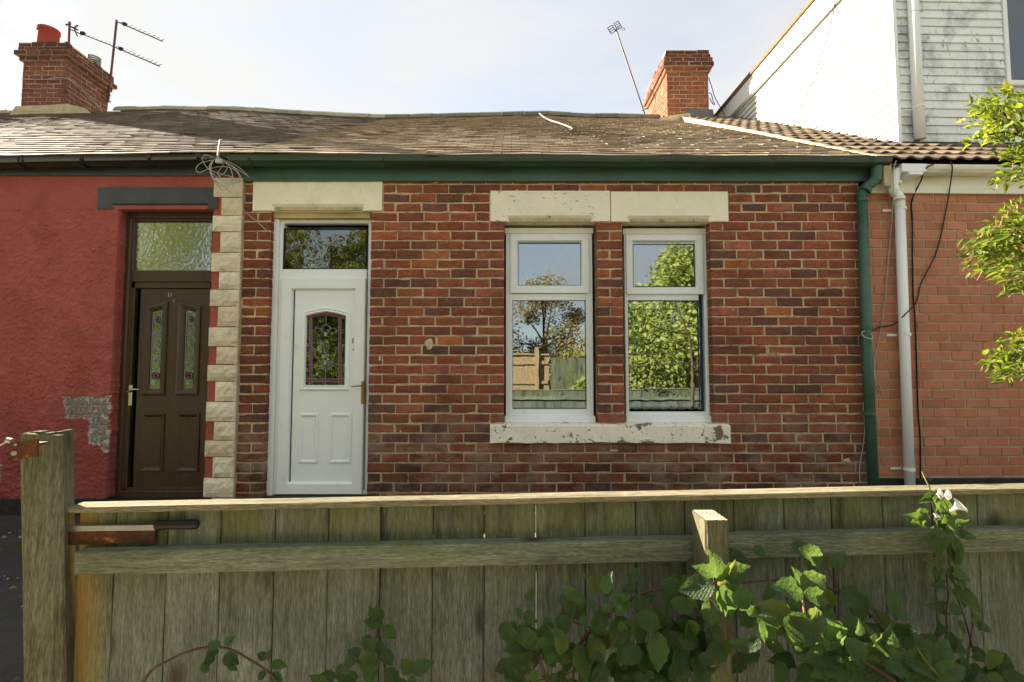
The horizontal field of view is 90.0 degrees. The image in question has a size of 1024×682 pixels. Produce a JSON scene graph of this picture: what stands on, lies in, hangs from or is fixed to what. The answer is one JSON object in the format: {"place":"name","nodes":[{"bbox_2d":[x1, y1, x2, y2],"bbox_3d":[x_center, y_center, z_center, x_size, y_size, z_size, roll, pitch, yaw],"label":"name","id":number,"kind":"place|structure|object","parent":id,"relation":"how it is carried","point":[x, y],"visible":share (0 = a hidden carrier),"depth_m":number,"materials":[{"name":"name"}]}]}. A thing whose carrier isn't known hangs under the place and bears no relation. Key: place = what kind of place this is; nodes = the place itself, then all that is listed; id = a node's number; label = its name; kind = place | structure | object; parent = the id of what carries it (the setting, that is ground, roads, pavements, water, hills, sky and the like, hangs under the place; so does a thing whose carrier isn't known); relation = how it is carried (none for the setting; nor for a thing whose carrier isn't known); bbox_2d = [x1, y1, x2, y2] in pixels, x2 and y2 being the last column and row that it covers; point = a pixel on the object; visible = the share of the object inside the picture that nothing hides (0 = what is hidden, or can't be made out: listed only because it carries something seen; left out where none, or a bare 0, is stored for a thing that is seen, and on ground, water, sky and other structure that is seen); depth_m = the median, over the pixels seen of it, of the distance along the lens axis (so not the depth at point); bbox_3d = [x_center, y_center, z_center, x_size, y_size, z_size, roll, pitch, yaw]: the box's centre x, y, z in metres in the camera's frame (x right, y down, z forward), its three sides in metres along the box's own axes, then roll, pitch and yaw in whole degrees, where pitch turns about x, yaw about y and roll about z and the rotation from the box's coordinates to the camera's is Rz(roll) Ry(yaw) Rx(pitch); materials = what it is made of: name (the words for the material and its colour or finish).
{"place":"outdoors","nodes":[
{"label":"outdoors","id":0,"kind":"place"},
{"bbox_2d":[0,522,79,679],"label":"gravel","id":1,"kind":"structure","parent":0,"point":[11,587],"depth_m":3.10,"materials":[{"name":"grey gravel"}]},
{"bbox_2d":[0,514,535,681],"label":"yard","id":2,"kind":"structure","parent":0,"point":[11,634],"depth_m":2.85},
{"bbox_2d":[955,79,1023,387],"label":"shrub","id":3,"kind":"object","parent":2,"relation":"on","point":[1002,239],"visible":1,"depth_m":1.74,"materials":[{"name":"green plant"}]},
{"bbox_2d":[0,0,808,113],"label":"sky","id":4,"kind":"structure","parent":0,"point":[347,56],"materials":[{"name":"white"}]},
{"label":"ground","id":5,"kind":"structure","parent":0,"visible":0},
{"bbox_2d":[0,24,385,514],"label":"terraced house","id":6,"kind":"structure","parent":5,"relation":"on","point":[121,246],"depth_m":4.71,"materials":[{"name":"red paint"}]},
{"bbox_2d":[0,78,101,112],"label":"cable","id":7,"kind":"object","parent":6,"relation":"attached to","point":[40,110],"visible":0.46,"depth_m":9.93,"materials":[{"name":"grey metal"}]},
{"bbox_2d":[21,77,100,110],"bbox_3d":[-8.762,-4.904,10.160,0.674,0.285,1.369,-3,-4,39],"label":"cable","id":8,"kind":"object","parent":6,"relation":"attached to","point":[65,78],"visible":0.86,"depth_m":9.85,"materials":[{"name":"grey metal"}]},
{"bbox_2d":[65,21,113,46],"bbox_3d":[-8.763,-6.284,10.613,0.862,0.662,0.203,1,-3,-9],"label":"tv aerial","id":9,"kind":"object","parent":6,"relation":"attached to","point":[68,24],"visible":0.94,"depth_m":10.57,"materials":[{"name":"black metal"}]},
{"bbox_2d":[103,20,164,102],"bbox_3d":[-7.856,-5.967,10.671,1.558,1.851,0.252,-1,-3,15],"label":"tv aerial","id":10,"kind":"object","parent":6,"relation":"attached to","point":[112,57],"visible":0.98,"depth_m":10.86,"materials":[{"name":"black metal"}]},
{"bbox_2d":[125,289,209,487],"bbox_3d":[-3.171,0.448,4.722,0.735,1.873,0.104,0,-3,0],"label":"door","id":11,"kind":"structure","parent":6,"relation":"in","point":[170,422],"depth_m":4.73,"materials":[{"name":"brown wood"}]},
{"bbox_2d":[196,139,248,192],"bbox_3d":[-2.578,-1.554,4.560,0.456,0.501,0.081,0,-3,0],"label":"wire tangle","id":12,"kind":"object","parent":6,"relation":"hanging from","point":[218,160],"visible":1,"depth_m":4.55,"materials":[{"name":"grey metal"}]},
{"bbox_2d":[142,635,288,681],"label":"bramble","id":13,"kind":"object","parent":5,"relation":"on","point":[230,660],"visible":1,"depth_m":1.11,"materials":[{"name":"plant"}]},
{"bbox_2d":[309,603,434,681],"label":"bramble","id":14,"kind":"object","parent":5,"relation":"on","point":[368,662],"visible":1,"depth_m":1.11,"materials":[{"name":"plant"}]},
{"bbox_2d":[4,429,1023,681],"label":"garden fence","id":15,"kind":"object","parent":5,"relation":"on","point":[296,585],"visible":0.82,"depth_m":1.21,"materials":[{"name":"wood"}]},
{"bbox_2d":[68,519,199,544],"bbox_3d":[-0.874,0.440,1.179,0.297,0.054,0.018,0,-3,-2],"label":"gate latch","id":16,"kind":"object","parent":15,"relation":"on","point":[111,534],"visible":1,"depth_m":1.18,"materials":[{"name":"metal"}]},
{"bbox_2d":[227,50,892,513],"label":"terraced house","id":17,"kind":"structure","parent":5,"relation":"on","point":[659,296],"depth_m":4.71,"materials":[{"name":"brick"}]},
{"bbox_2d":[239,197,267,231],"bbox_3d":[-2.370,-1.152,4.717,0.284,0.566,0.071,1,-4,-16],"label":"cable","id":18,"kind":"object","parent":17,"relation":"attached to","point":[253,218],"visible":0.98,"depth_m":4.71,"materials":[{"name":"grey metal"}]},
{"bbox_2d":[290,291,364,481],"bbox_3d":[-1.691,0.409,4.710,0.679,1.818,0.106,0,-3,0],"label":"door","id":19,"kind":"structure","parent":17,"relation":"in","point":[321,442],"depth_m":4.73,"materials":[{"name":"white plastic"}]},
{"bbox_2d":[425,151,437,155],"bbox_3d":[-0.713,-1.665,4.553,0.115,0.034,0.025,0,-3,0],"label":"slate fragment","id":20,"kind":"object","parent":17,"relation":"on","point":[431,153],"visible":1,"depth_m":4.54,"materials":[{"name":"grey stone"}]},
{"bbox_2d":[504,228,595,422],"bbox_3d":[0.350,-0.156,4.840,0.839,1.823,0.196,0,-3,0],"label":"window","id":21,"kind":"structure","parent":17,"relation":"in","point":[580,239],"depth_m":4.86,"materials":[{"name":"white plastic"}]},
{"bbox_2d":[539,113,572,129],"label":"cable","id":22,"kind":"object","parent":17,"relation":"attached to","point":[557,122],"visible":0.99,"depth_m":7.92,"materials":[{"name":"white plastic"}]},
{"bbox_2d":[607,21,648,113],"bbox_3d":[2.464,-5.881,10.869,0.817,2.111,0.326,0,-3,0],"label":"tv aerial","id":23,"kind":"object","parent":17,"relation":"attached to","point":[616,31],"visible":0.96,"depth_m":11.01,"materials":[{"name":"silver metal"}]},
{"bbox_2d":[622,228,711,422],"bbox_3d":[1.447,-0.153,4.840,0.800,1.818,0.195,0,-3,0],"label":"window","id":24,"kind":"structure","parent":17,"relation":"in","point":[635,293],"depth_m":4.87,"materials":[{"name":"white plastic"}]},
{"bbox_2d":[708,77,724,115],"bbox_3d":[3.964,-4.730,9.902,0.038,0.926,0.361,2,-4,-30],"label":"cable","id":25,"kind":"object","parent":17,"relation":"attached to","point":[714,97],"visible":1,"depth_m":9.94,"materials":[{"name":"grey plastic"}]},
{"bbox_2d":[859,401,864,483],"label":"cable","id":26,"kind":"object","parent":17,"relation":"attached to","point":[862,446],"visible":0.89,"depth_m":4.58,"materials":[{"name":"grey metal"}]},
{"bbox_2d":[861,331,880,392],"bbox_3d":[3.216,0.188,4.559,0.246,0.556,0.077,2,-4,-28],"label":"cable","id":27,"kind":"object","parent":17,"relation":"attached to","point":[873,356],"visible":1,"depth_m":4.58,"materials":[{"name":"grey metal"}]},
{"bbox_2d":[494,567,759,681],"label":"bramble","id":28,"kind":"object","parent":5,"relation":"on","point":[667,652],"visible":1,"depth_m":1.07,"materials":[{"name":"plant"}]},
{"bbox_2d":[678,546,965,681],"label":"bramble","id":29,"kind":"object","parent":5,"relation":"on","point":[811,627],"visible":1,"depth_m":0.95,"materials":[{"name":"plant"}]},
{"bbox_2d":[680,0,1023,485],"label":"terraced house","id":30,"kind":"structure","parent":5,"relation":"on","point":[900,81],"depth_m":4.75,"materials":[{"name":"brick"}]},
{"bbox_2d":[790,5,834,125],"bbox_3d":[4.341,-3.954,7.771,0.011,1.308,1.907,0,-3,-1],"label":"cable","id":31,"kind":"object","parent":30,"relation":"attached to","point":[818,65],"visible":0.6,"depth_m":7.26,"materials":[{"name":"plastic"}]},
{"bbox_2d":[874,161,895,393],"bbox_3d":[3.377,-0.566,4.599,0.214,2.084,0.177,0,-3,0],"label":"cable","id":32,"kind":"object","parent":30,"relation":"attached to","point":[886,275],"visible":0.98,"depth_m":4.65,"materials":[{"name":"grey metal"}]},
{"bbox_2d":[872,161,952,330],"bbox_3d":[3.620,-0.847,4.627,0.825,1.538,0.187,0,-3,0],"label":"cable","id":33,"kind":"object","parent":30,"relation":"attached to","point":[935,252],"visible":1,"depth_m":4.69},
{"bbox_2d":[911,164,933,478],"bbox_3d":[3.721,-0.181,4.589,0.084,2.820,0.198,1,-4,-18],"label":"cable","id":34,"kind":"object","parent":30,"relation":"attached to","point":[915,326],"visible":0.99,"depth_m":4.65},
{"bbox_2d":[725,539,1023,681],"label":"bramble","id":35,"kind":"object","parent":5,"relation":"on","point":[999,667],"visible":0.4,"depth_m":1.11,"materials":[{"name":"plant"}]},
{"bbox_2d":[903,471,989,661],"bbox_3d":[0.998,0.829,1.159,0.207,1.041,0.073,0,-3,0],"label":"bindweed","id":36,"kind":"object","parent":5,"relation":"on","point":[951,543],"visible":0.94,"depth_m":1.18,"materials":[{"name":"plant"}]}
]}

